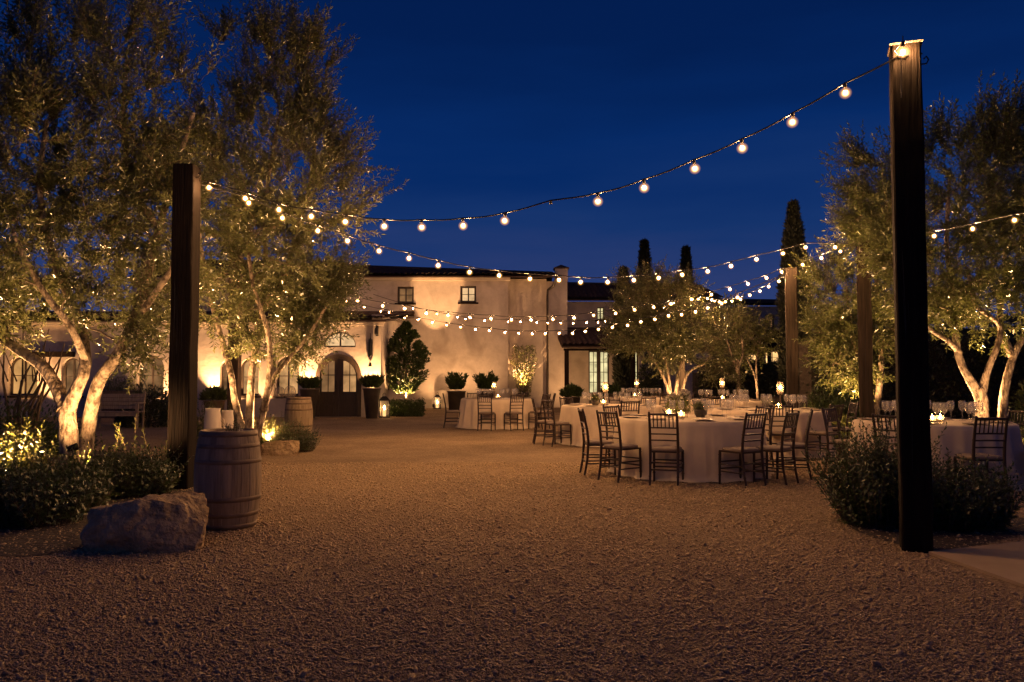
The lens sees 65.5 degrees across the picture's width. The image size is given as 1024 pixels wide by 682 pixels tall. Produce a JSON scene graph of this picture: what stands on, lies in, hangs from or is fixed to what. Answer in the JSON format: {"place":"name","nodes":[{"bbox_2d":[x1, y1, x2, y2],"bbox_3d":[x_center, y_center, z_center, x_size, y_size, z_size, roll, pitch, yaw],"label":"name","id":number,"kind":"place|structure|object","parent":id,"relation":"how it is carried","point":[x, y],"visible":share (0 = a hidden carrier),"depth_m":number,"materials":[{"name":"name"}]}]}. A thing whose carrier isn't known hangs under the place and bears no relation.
{"place":"outdoors","nodes":[
{"label":"outdoors","id":0,"kind":"place"},
{"bbox_2d":[129,259,568,407],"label":"house","id":1,"kind":"structure","parent":0,"point":[470,350],"depth_m":35.63,"materials":[{"name":"paint"}]},
{"bbox_2d":[395,287,415,304],"bbox_3d":[-4.764,-2.031,35.708,0.942,0.823,0.300,0,-3,0],"label":"window","id":2,"kind":"structure","parent":1,"relation":"in","point":[405,295],"depth_m":35.80,"materials":[{"name":"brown wood"}]},
{"bbox_2d":[458,286,477,303],"bbox_3d":[-1.959,-2.061,35.709,0.912,0.823,0.300,0,-3,0],"label":"window","id":3,"kind":"structure","parent":1,"relation":"in","point":[467,293],"depth_m":35.80,"materials":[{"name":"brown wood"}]},
{"bbox_2d":[0,407,1023,681],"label":"ground","id":4,"kind":"structure","parent":0,"point":[428,437],"depth_m":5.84,"materials":[{"name":"beige gravel"}]},
{"bbox_2d":[0,395,102,457],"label":"bush","id":5,"kind":"object","parent":4,"relation":"on","point":[49,428],"visible":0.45,"depth_m":14.26,"materials":[{"name":"green plant"}]},
{"bbox_2d":[0,449,193,555],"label":"planting bed","id":6,"kind":"object","parent":4,"relation":"on","point":[21,540],"visible":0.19,"depth_m":6.86,"materials":[{"name":"soil"}]},
{"bbox_2d":[0,416,62,485],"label":"shrub","id":7,"kind":"object","parent":6,"relation":"on","point":[13,449],"visible":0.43,"depth_m":9.04,"materials":[{"name":"green plant"}]},
{"bbox_2d":[0,329,64,452],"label":"bare shrub","id":8,"kind":"object","parent":6,"relation":"on","point":[39,401],"visible":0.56,"depth_m":14.37,"materials":[{"name":"brown plant"}]},
{"bbox_2d":[0,445,64,527],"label":"shrub","id":9,"kind":"object","parent":6,"relation":"on","point":[14,480],"visible":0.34,"depth_m":7.44,"materials":[{"name":"green plant"}]},
{"bbox_2d":[0,445,111,528],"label":"shrub","id":10,"kind":"object","parent":6,"relation":"on","point":[60,508],"visible":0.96,"depth_m":7.38,"materials":[{"name":"green plant"}]},
{"bbox_2d":[28,444,124,512],"bbox_3d":[-4.529,1.418,8.259,0.936,0.690,0.874,1,-3,-26],"label":"shrub","id":11,"kind":"object","parent":6,"relation":"on","point":[102,498],"visible":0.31,"depth_m":8.24,"materials":[{"name":"green plant"}]},
{"bbox_2d":[43,444,146,498],"bbox_3d":[-4.766,1.490,9.158,1.008,0.638,1.117,2,-3,-40],"label":"shrub","id":12,"kind":"object","parent":6,"relation":"on","point":[108,457],"visible":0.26,"depth_m":9.07,"materials":[{"name":"green plant"}]},
{"bbox_2d":[0,0,244,469],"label":"olive tree","id":13,"kind":"object","parent":6,"relation":"on","point":[27,94],"visible":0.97,"depth_m":11.62,"materials":[{"name":"green plant"}]},
{"bbox_2d":[94,439,193,497],"bbox_3d":[-4.342,1.469,9.340,1.103,0.685,1.007,3,-4,-45],"label":"shrub","id":14,"kind":"object","parent":6,"relation":"on","point":[158,481],"visible":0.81,"depth_m":9.21,"materials":[{"name":"green plant"}]},
{"bbox_2d":[167,163,200,488],"bbox_3d":[-4.075,-0.166,9.973,0.328,4.091,0.274,0,-3,0],"label":"timber post","id":15,"kind":"object","parent":6,"relation":"on","point":[184,317],"visible":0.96,"depth_m":9.87,"materials":[{"name":"brown wood"}]},
{"bbox_2d":[202,184,848,282],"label":"string lights","id":16,"kind":"object","parent":15,"relation":"hanging from","point":[348,236],"visible":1,"depth_m":11.78},
{"bbox_2d":[97,376,138,417],"bbox_3d":[-13.479,1.875,27.053,1.546,1.457,0.420,0,-3,0],"label":"trough","id":17,"kind":"object","parent":4,"relation":"on","point":[116,390],"visible":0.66,"depth_m":26.96,"materials":[{"name":"green plant"}]},
{"bbox_2d":[97,391,145,428],"bbox_3d":[-10.608,1.861,21.490,1.250,0.985,0.604,0,-3,-4],"label":"garden bench","id":18,"kind":"object","parent":4,"relation":"on","point":[136,404],"visible":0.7,"depth_m":21.68,"materials":[{"name":"brown wood"}]},
{"bbox_2d":[113,379,167,427],"bbox_3d":[-10.197,1.760,22.414,2.189,1.385,1.799,0,-3,0],"label":"bush","id":19,"kind":"object","parent":4,"relation":"on","point":[160,406],"visible":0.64,"depth_m":22.11,"materials":[{"name":"green plant"}]},
{"bbox_2d":[80,491,208,553],"bbox_3d":[-2.980,1.516,6.507,0.976,0.529,0.619,0,-3,-10],"label":"boulder","id":20,"kind":"object","parent":4,"relation":"on","point":[165,523],"visible":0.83,"depth_m":6.30,"materials":[{"name":"grey stone"}]},
{"bbox_2d":[0,311,414,416],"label":"entrance wing","id":21,"kind":"structure","parent":4,"relation":"on","point":[340,392],"depth_m":27.52,"materials":[{"name":"beige paint"}]},
{"bbox_2d":[3,357,38,397],"bbox_3d":[-16.878,1.233,27.552,1.212,1.459,0.300,0,-3,0],"label":"window","id":22,"kind":"structure","parent":21,"relation":"in","point":[16,365],"depth_m":27.67,"materials":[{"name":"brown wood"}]},
{"bbox_2d":[64,358,83,397],"bbox_3d":[-15.199,1.270,27.551,0.890,1.384,0.300,0,-3,0],"label":"window","id":23,"kind":"structure","parent":21,"relation":"in","point":[71,365],"depth_m":27.67,"materials":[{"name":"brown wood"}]},
{"bbox_2d":[139,356,163,397],"bbox_3d":[-12.463,1.233,27.552,1.120,1.459,0.300,0,-3,0],"label":"window","id":24,"kind":"structure","parent":21,"relation":"in","point":[154,378],"depth_m":27.68,"materials":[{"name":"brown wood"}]},
{"bbox_2d":[241,359,260,397],"bbox_3d":[-9.060,1.282,27.550,0.844,1.361,0.300,0,-3,0],"label":"window","id":25,"kind":"structure","parent":21,"relation":"in","point":[245,366],"depth_m":27.67,"materials":[{"name":"brown glass"}]},
{"bbox_2d":[272,357,300,397],"bbox_3d":[-7.749,1.247,27.552,0.982,1.430,0.300,0,-3,0],"label":"window","id":26,"kind":"structure","parent":21,"relation":"in","point":[283,380],"depth_m":27.67,"materials":[{"name":"beige glass"}]},
{"bbox_2d":[320,358,338,415],"bbox_3d":[-6.303,1.596,27.480,0.638,1.992,0.131,0,-3,0],"label":"door","id":27,"kind":"structure","parent":21,"relation":"in","point":[329,386],"depth_m":27.49,"materials":[{"name":"brown wood"}]},
{"bbox_2d":[324,332,355,346],"bbox_3d":[-5.967,-0.049,27.725,1.127,0.530,0.070,0,-3,0],"label":"window","id":28,"kind":"structure","parent":21,"relation":"in","point":[345,342],"depth_m":27.74,"materials":[{"name":"beige glass"}]},
{"bbox_2d":[339,358,356,415],"bbox_3d":[-5.654,1.596,27.480,0.638,1.992,0.131,0,-3,0],"label":"door","id":29,"kind":"structure","parent":21,"relation":"in","point":[347,372],"depth_m":27.49,"materials":[{"name":"brown wood"}]},
{"bbox_2d":[348,272,787,333],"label":"string lights","id":30,"kind":"object","parent":21,"relation":"hanging from","point":[599,325],"visible":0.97,"depth_m":22.92},
{"bbox_2d":[199,383,226,414],"bbox_3d":[-9.916,1.995,26.520,1.077,1.169,1.120,0,-3,0],"label":"planter","id":31,"kind":"object","parent":4,"relation":"on","point":[212,393],"visible":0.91,"depth_m":26.30,"materials":[{"name":"ceramic"}]},
{"bbox_2d":[194,428,261,531],"bbox_3d":[-2.633,1.269,7.387,0.596,0.891,0.595,1,-3,-17],"label":"oak barrel","id":32,"kind":"object","parent":4,"relation":"on","point":[227,473],"visible":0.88,"depth_m":7.15,"materials":[{"name":"brown wood"}]},
{"bbox_2d":[204,408,224,428],"bbox_3d":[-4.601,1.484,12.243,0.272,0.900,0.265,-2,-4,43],"label":"crock","id":33,"kind":"object","parent":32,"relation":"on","point":[212,418],"visible":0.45,"depth_m":12.16,"materials":[{"name":"white ceramic"}]},
{"bbox_2d":[116,0,409,440],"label":"olive tree","id":34,"kind":"object","parent":4,"relation":"on","point":[302,105],"visible":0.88,"depth_m":13.94,"materials":[{"name":"green plant"}]},
{"bbox_2d":[254,411,289,444],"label":"shrub","id":35,"kind":"object","parent":4,"relation":"on","point":[266,432],"visible":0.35,"depth_m":14.79,"materials":[{"name":"green plant"}]},
{"bbox_2d":[260,440,299,455],"bbox_3d":[-4.152,1.937,14.180,0.774,0.345,0.485,0,-3,6],"label":"boulder","id":36,"kind":"object","parent":4,"relation":"on","point":[283,448],"visible":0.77,"depth_m":14.00,"materials":[{"name":"beige stone"}]},
{"bbox_2d":[268,419,323,451],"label":"shrub","id":37,"kind":"object","parent":4,"relation":"on","point":[306,442],"visible":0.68,"depth_m":14.73,"materials":[{"name":"green plant"}]},
{"bbox_2d":[296,372,322,417],"bbox_3d":[-6.789,1.817,26.675,0.885,1.537,0.895,1,-3,-20],"label":"planter","id":38,"kind":"object","parent":4,"relation":"on","point":[309,382],"visible":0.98,"depth_m":26.51,"materials":[{"name":"brown ceramic"}]},
{"bbox_2d":[358,373,385,418],"bbox_3d":[-4.690,1.815,26.687,0.925,1.543,0.975,0,-3,0],"label":"planter","id":39,"kind":"object","parent":4,"relation":"on","point":[372,397],"visible":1,"depth_m":26.49,"materials":[{"name":"brown ceramic"}]},
{"bbox_2d":[387,397,425,416],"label":"hedge","id":40,"kind":"object","parent":4,"relation":"on","point":[399,407],"visible":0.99,"depth_m":27.69,"materials":[{"name":"green plant"}]},
{"bbox_2d":[385,321,431,401],"bbox_3d":[-3.826,0.955,28.877,1.853,3.462,1.456,0,-3,0],"label":"evergreen tree","id":41,"kind":"object","parent":4,"relation":"on","point":[419,351],"visible":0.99,"depth_m":28.69,"materials":[{"name":"green plant"}]},
{"bbox_2d":[445,371,468,409],"bbox_3d":[-2.202,2.008,31.947,1.036,1.632,1.001,0,-3,0],"label":"planter","id":42,"kind":"object","parent":4,"relation":"on","point":[456,381],"visible":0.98,"depth_m":31.68,"materials":[{"name":"green plant"}]},
{"bbox_2d":[472,370,499,397],"bbox_3d":[-1.054,1.966,31.909,1.182,1.713,1.099,0,-3,0],"label":"planter","id":43,"kind":"object","parent":4,"relation":"on","point":[483,382],"visible":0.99,"depth_m":31.71,"materials":[{"name":"green plant"}]},
{"bbox_2d":[477,394,495,430],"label":"banquet chair","id":44,"kind":"object","parent":4,"relation":"on","point":[491,413],"visible":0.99,"depth_m":20.43,"materials":[{"name":"brown wood"}]},
{"bbox_2d":[504,394,523,430],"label":"banquet chair","id":45,"kind":"object","parent":4,"relation":"on","point":[510,412],"visible":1,"depth_m":20.52,"materials":[{"name":"brown wood"}]},
{"bbox_2d":[509,344,536,397],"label":"creeper","id":46,"kind":"object","parent":4,"relation":"on","point":[522,375],"visible":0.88,"depth_m":36.13,"materials":[{"name":"green plant"}]},
{"bbox_2d":[531,398,555,443],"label":"banquet chair","id":47,"kind":"object","parent":4,"relation":"on","point":[537,421],"visible":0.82,"depth_m":16.41,"materials":[{"name":"brown wood"}]},
{"bbox_2d":[541,399,571,446],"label":"banquet chair","id":48,"kind":"object","parent":4,"relation":"on","point":[554,423],"visible":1,"depth_m":15.92,"materials":[{"name":"brown wood"}]},
{"bbox_2d":[559,382,584,403],"bbox_3d":[2.321,2.168,30.933,1.009,1.221,0.990,-1,-3,21],"label":"planter","id":49,"kind":"object","parent":4,"relation":"on","point":[573,390],"visible":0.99,"depth_m":30.70,"materials":[{"name":"green plant"}]},
{"bbox_2d":[577,408,615,474],"bbox_3d":[1.202,1.424,11.333,0.492,0.943,0.419,0,-3,-5],"label":"banquet chair","id":50,"kind":"object","parent":4,"relation":"on","point":[582,417],"visible":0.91,"depth_m":11.16,"materials":[{"name":"brown wood"}]},
{"bbox_2d":[596,382,625,401],"bbox_3d":[4.043,2.261,32.512,1.293,1.178,1.260,0,-3,0],"label":"planter","id":51,"kind":"object","parent":4,"relation":"on","point":[614,388],"visible":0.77,"depth_m":32.31,"materials":[{"name":"green plant"}]},
{"bbox_2d":[596,410,641,482],"bbox_3d":[1.428,1.395,10.681,0.492,0.943,0.419,2,-3,-40],"label":"banquet chair","id":52,"kind":"object","parent":4,"relation":"on","point":[620,446],"visible":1,"depth_m":10.61,"materials":[{"name":"brown wood"}]},
{"bbox_2d":[611,265,636,396],"bbox_3d":[5.058,-0.235,36.044,1.271,6.484,1.274,0,-3,0],"label":"cypress","id":53,"kind":"object","parent":4,"relation":"on","point":[621,368],"visible":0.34,"depth_m":35.70,"materials":[{"name":"green plant"}]},
{"bbox_2d":[558,282,723,403],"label":"garden wing","id":54,"kind":"structure","parent":4,"relation":"on","point":[588,367],"depth_m":38.02,"materials":[{"name":"beige paint"}]},
{"bbox_2d":[589,351,608,403],"bbox_3d":[4.146,1.763,38.133,0.985,2.621,0.092,0,-3,0],"label":"glazed door","id":55,"kind":"structure","parent":54,"relation":"in","point":[598,363],"depth_m":38.14,"materials":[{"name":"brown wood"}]},
{"bbox_2d":[635,239,652,301],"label":"cypress","id":56,"kind":"object","parent":4,"relation":"on","point":[644,251],"visible":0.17,"depth_m":43.07,"materials":[{"name":"green plant"}]},
{"bbox_2d":[632,353,665,396],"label":"bush","id":57,"kind":"object","parent":4,"relation":"on","point":[649,384],"visible":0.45,"depth_m":31.31,"materials":[{"name":"green plant"}]},
{"bbox_2d":[648,412,684,485],"bbox_3d":[1.983,1.377,10.276,0.419,0.943,0.492,-1,-3,19],"label":"banquet chair","id":58,"kind":"object","parent":4,"relation":"on","point":[677,449],"visible":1,"depth_m":10.13,"materials":[{"name":"brown wood"}]},
{"bbox_2d":[596,255,739,394],"bbox_3d":[5.224,-0.096,26.454,4.916,5.514,4.148,0,-3,0],"label":"olive tree","id":59,"kind":"object","parent":4,"relation":"on","point":[667,343],"visible":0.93,"depth_m":26.17,"materials":[{"name":"green plant"}]},
{"bbox_2d":[679,244,693,301],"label":"cypress","id":60,"kind":"object","parent":4,"relation":"on","point":[685,259],"visible":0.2,"depth_m":44.06,"materials":[{"name":"green plant"}]},
{"bbox_2d":[683,293,767,399],"bbox_3d":[6.601,0.455,25.040,2.398,4.102,2.725,-2,-3,34],"label":"ornamental tree","id":61,"kind":"object","parent":4,"relation":"on","point":[733,361],"visible":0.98,"depth_m":24.91,"materials":[{"name":"green plant"}]},
{"bbox_2d":[691,355,783,404],"bbox_3d":[9.261,1.588,30.784,4.592,2.379,2.167,0,-3,0],"label":"hedge","id":62,"kind":"object","parent":4,"relation":"on","point":[768,384],"visible":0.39,"depth_m":30.42,"materials":[{"name":"green plant"}]},
{"bbox_2d":[718,412,766,487],"bbox_3d":[2.957,1.373,10.195,0.419,0.943,0.492,2,-3,-31],"label":"banquet chair","id":63,"kind":"object","parent":4,"relation":"on","point":[741,450],"visible":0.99,"depth_m":10.09,"materials":[{"name":"brown wood"}]},
{"bbox_2d":[717,289,785,399],"bbox_3d":[8.249,0.423,27.692,2.612,4.361,2.430,-2,-3,35],"label":"ornamental tree","id":64,"kind":"object","parent":4,"relation":"on","point":[760,347],"visible":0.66,"depth_m":27.41,"materials":[{"name":"green plant"}]},
{"bbox_2d":[754,405,774,466],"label":"banquet chair","id":65,"kind":"object","parent":4,"relation":"on","point":[769,439],"visible":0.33,"depth_m":12.05,"materials":[{"name":"brown wood"}]},
{"bbox_2d":[752,411,799,485],"bbox_3d":[3.451,1.382,10.393,0.492,0.943,0.419,-2,-4,43],"label":"banquet chair","id":66,"kind":"object","parent":4,"relation":"on","point":[781,448],"visible":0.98,"depth_m":10.30,"materials":[{"name":"brown wood"}]},
{"bbox_2d":[767,404,793,459],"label":"banquet chair","id":67,"kind":"object","parent":4,"relation":"on","point":[776,433],"visible":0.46,"depth_m":13.05,"materials":[{"name":"brown wood"}]},
{"bbox_2d":[785,267,798,407],"bbox_3d":[6.639,0.275,18.798,0.322,4.007,0.270,-1,-3,16],"label":"timber post","id":68,"kind":"object","parent":4,"relation":"on","point":[791,325],"visible":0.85,"depth_m":18.70,"materials":[{"name":"brown wood"}]},
{"bbox_2d":[241,252,789,320],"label":"string lights","id":69,"kind":"object","parent":68,"relation":"hanging from","point":[571,314],"visible":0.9,"depth_m":17.59},
{"bbox_2d":[774,199,813,407],"bbox_3d":[9.955,-1.214,28.086,1.493,7.722,1.481,0,-3,0],"label":"cypress","id":70,"kind":"object","parent":4,"relation":"on","point":[793,234],"visible":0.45,"depth_m":27.94,"materials":[{"name":"green plant"}]},
{"bbox_2d":[776,409,812,479],"bbox_3d":[3.862,1.404,10.890,0.492,0.943,0.419,-1,-3,19],"label":"banquet chair","id":71,"kind":"object","parent":4,"relation":"on","point":[800,445],"visible":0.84,"depth_m":10.72,"materials":[{"name":"brown wood"}]},
{"bbox_2d":[808,404,843,457],"bbox_3d":[5.201,1.510,13.237,0.419,0.943,0.492,2,-3,-35],"label":"banquet chair","id":72,"kind":"object","parent":4,"relation":"on","point":[819,433],"visible":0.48,"depth_m":13.15,"materials":[{"name":"brown wood"}]},
{"bbox_2d":[799,379,858,422],"bbox_3d":[8.138,1.628,20.467,1.568,1.444,1.451,-1,-3,29],"label":"bush","id":73,"kind":"object","parent":4,"relation":"on","point":[819,404],"visible":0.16,"depth_m":20.39,"materials":[{"name":"green plant"}]},
{"bbox_2d":[821,407,849,471],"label":"banquet chair","id":74,"kind":"object","parent":4,"relation":"on","point":[824,414],"visible":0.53,"depth_m":11.57,"materials":[{"name":"brown wood"}]},
{"bbox_2d":[825,389,859,425],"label":"bush","id":75,"kind":"object","parent":4,"relation":"on","point":[836,402],"visible":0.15,"depth_m":19.42,"materials":[{"name":"green plant"}]},
{"bbox_2d":[832,401,858,446],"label":"banquet chair","id":76,"kind":"object","parent":4,"relation":"on","point":[855,405],"visible":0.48,"depth_m":14.38,"materials":[{"name":"brown wood"}]},
{"bbox_2d":[788,189,932,417],"bbox_3d":[8.132,-0.721,18.558,3.427,5.892,3.755,0,-3,0],"label":"olive tree","id":77,"kind":"object","parent":4,"relation":"on","point":[830,322],"visible":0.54,"depth_m":18.24,"materials":[{"name":"green plant"}]},
{"bbox_2d":[856,242,873,417],"bbox_3d":[6.723,0.121,15.090,0.314,3.980,0.260,-1,-3,24],"label":"timber post","id":78,"kind":"object","parent":4,"relation":"on","point":[865,349],"visible":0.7,"depth_m":15.00,"materials":[{"name":"brown wood"}]},
{"bbox_2d":[872,413,896,458],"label":"banquet chair","id":79,"kind":"object","parent":4,"relation":"on","point":[884,416],"visible":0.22,"depth_m":9.62,"materials":[{"name":"brown wood"}]},
{"bbox_2d":[887,39,933,552],"bbox_3d":[3.256,-0.350,6.456,0.296,4.143,0.245,-1,-3,21],"label":"timber post","id":80,"kind":"object","parent":4,"relation":"on","point":[916,513],"visible":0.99,"depth_m":6.37,"materials":[{"name":"black wood"}]},
{"bbox_2d":[201,36,922,227],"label":"string lights","id":81,"kind":"object","parent":80,"relation":"hanging from","point":[792,114],"visible":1,"depth_m":7.49},
{"bbox_2d":[798,310,1023,420],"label":"hedge","id":82,"kind":"object","parent":4,"relation":"on","point":[947,381],"visible":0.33,"depth_m":22.59,"materials":[{"name":"green plant"}]},
{"bbox_2d":[815,69,1023,420],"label":"olive tree","id":83,"kind":"object","parent":4,"relation":"on","point":[953,297],"visible":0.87,"depth_m":14.38,"materials":[{"name":"green plant"}]},
{"bbox_2d":[848,517,1023,548],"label":"planting bed","id":84,"kind":"object","parent":4,"relation":"on","point":[951,539],"visible":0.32,"depth_m":6.90,"materials":[{"name":"soil"}]},
{"bbox_2d":[801,409,974,529],"bbox_3d":[3.472,1.183,7.429,1.354,1.072,1.443,0,-3,0],"label":"shrub","id":85,"kind":"object","parent":84,"relation":"on","point":[864,491],"visible":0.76,"depth_m":7.28,"materials":[{"name":"green plant"}]},
{"bbox_2d":[897,447,1023,531],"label":"shrub","id":86,"kind":"object","parent":84,"relation":"on","point":[982,507],"visible":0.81,"depth_m":7.08,"materials":[{"name":"green plant"}]},
{"bbox_2d":[953,416,1008,488],"bbox_3d":[5.454,1.331,9.257,0.419,0.943,0.492,0,-3,1],"label":"banquet chair","id":87,"kind":"object","parent":4,"relation":"on","point":[981,456],"visible":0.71,"depth_m":9.08,"materials":[{"name":"brown wood"}]},
{"bbox_2d":[1007,380,1023,427],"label":"bush","id":88,"kind":"object","parent":4,"relation":"on","point":[1020,393],"visible":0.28,"depth_m":16.01,"materials":[{"name":"green plant"}]},
{"bbox_2d":[0,0,1023,329],"label":"sky","id":89,"kind":"structure","parent":0,"point":[486,107],"materials":[{"name":"blue"}]},
{"bbox_2d":[703,299,818,371],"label":"house","id":90,"kind":"structure","parent":0,"point":[765,305],"depth_m":52.14,"materials":[{"name":"paint"}]},
{"bbox_2d":[929,541,1023,586],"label":"path","id":91,"kind":"structure","parent":0,"point":[1003,561],"depth_m":5.97,"materials":[{"name":"concrete"}]},
{"label":"planting bed","id":92,"kind":"structure","parent":0,"visible":0},
{"bbox_2d":[196,396,244,445],"bbox_3d":[-5.730,1.535,15.432,1.359,1.091,1.294,0,-3,0],"label":"shrub","id":93,"kind":"object","parent":92,"relation":"on","point":[199,425],"visible":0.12,"depth_m":15.20,"materials":[{"name":"green plant"}]},
{"bbox_2d":[227,254,242,427],"bbox_3d":[-5.715,0.080,16.509,0.287,4.190,0.231,0,-3,0],"label":"timber post","id":94,"kind":"object","parent":92,"relation":"on","point":[237,365],"visible":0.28,"depth_m":16.40,"materials":[{"name":"wood"}]},
{"bbox_2d":[284,397,312,435],"bbox_3d":[-4.881,1.744,18.230,0.632,0.921,0.631,1,-3,-17],"label":"oak barrel","id":95,"kind":"object","parent":92,"relation":"on","point":[299,409],"visible":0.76,"depth_m":17.98,"materials":[{"name":"brown wood"}]},
{"bbox_3d":[2.549,1.511,11.493,2.010,0.778,2.010,0,-3,0],"label":"round table","id":96,"kind":"object","parent":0,"visible":0},
{"bbox_2d":[606,415,774,482],"bbox_3d":[2.545,1.502,11.510,2.387,0.782,2.351,0,-3,0],"label":"tablecloth","id":97,"kind":"object","parent":96,"relation":"on","point":[702,443],"visible":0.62,"depth_m":10.53,"materials":[{"name":"fabric"}]},
{"bbox_2d":[662,392,679,412],"bbox_3d":[2.411,0.941,11.864,0.273,0.368,0.265,-1,-3,29],"label":"flower vase","id":98,"kind":"object","parent":97,"relation":"on","point":[673,399],"visible":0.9,"depth_m":11.84,"materials":[{"name":"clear glass"}]},
{"bbox_2d":[674,388,694,413],"bbox_3d":[2.526,0.900,11.616,0.273,0.428,0.265,-1,-3,29],"label":"flower vase","id":99,"kind":"object","parent":97,"relation":"on","point":[684,396],"visible":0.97,"depth_m":11.58,"materials":[{"name":"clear glass"}]},
{"bbox_3d":[2.080,1.744,16.638,2.010,0.778,2.010,0,-3,0],"label":"round table","id":100,"kind":"object","parent":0,"visible":0},
{"bbox_2d":[556,404,663,446],"bbox_3d":[2.083,1.734,16.636,2.396,0.782,2.397,0,-3,0],"label":"tablecloth","id":101,"kind":"object","parent":100,"relation":"on","point":[569,414],"visible":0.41,"depth_m":15.84,"materials":[{"name":"fabric"}]},
{"bbox_3d":[-0.421,1.979,21.833,1.870,0.778,1.870,0,-3,0],"label":"round table","id":102,"kind":"object","parent":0,"visible":0},
{"bbox_2d":[456,398,534,429],"bbox_3d":[-0.423,1.968,21.819,2.264,0.782,2.197,0,-3,0],"label":"tablecloth","id":103,"kind":"object","parent":102,"relation":"on","point":[468,417],"visible":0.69,"depth_m":20.99,"materials":[{"name":"fabric"}]},
{"bbox_3d":[4.630,1.645,14.440,2.010,0.778,2.010,0,-3,0],"label":"round table","id":104,"kind":"object","parent":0,"visible":0},
{"bbox_2d":[707,407,835,458],"bbox_3d":[4.623,1.635,14.440,2.360,0.782,2.401,0,-3,0],"label":"tablecloth","id":105,"kind":"object","parent":104,"relation":"on","point":[817,422],"visible":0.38,"depth_m":13.47,"materials":[{"name":"fabric"}]},
{"bbox_3d":[5.565,1.468,10.544,1.870,0.778,1.870,0,-3,0],"label":"round table","id":106,"kind":"object","parent":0,"visible":0},
{"bbox_2d":[846,418,1023,490],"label":"tablecloth","id":107,"kind":"object","parent":106,"relation":"on","point":[957,437],"visible":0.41,"depth_m":9.64,"materials":[{"name":"fabric"}]},
{"bbox_3d":[3.763,2.037,23.132,1.910,0.778,1.910,0,-3,0],"label":"round table","id":108,"kind":"object","parent":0,"visible":0},
{"bbox_2d":[606,397,676,412],"bbox_3d":[3.762,2.028,23.141,2.289,0.782,2.248,0,-3,0],"label":"tablecloth","id":109,"kind":"object","parent":108,"relation":"on","point":[638,399],"visible":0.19,"depth_m":22.26,"materials":[{"name":"fabric"}]},
{"bbox_3d":[5.353,1.902,20.135,1.910,0.778,1.910,0,-3,0],"label":"round table","id":110,"kind":"object","parent":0,"visible":0},
{"bbox_2d":[684,399,764,414],"bbox_3d":[5.357,1.892,20.134,2.292,0.782,2.295,0,-3,0],"label":"tablecloth","id":111,"kind":"object","parent":110,"relation":"on","point":[750,403],"visible":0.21,"depth_m":19.29,"materials":[{"name":"fabric"}]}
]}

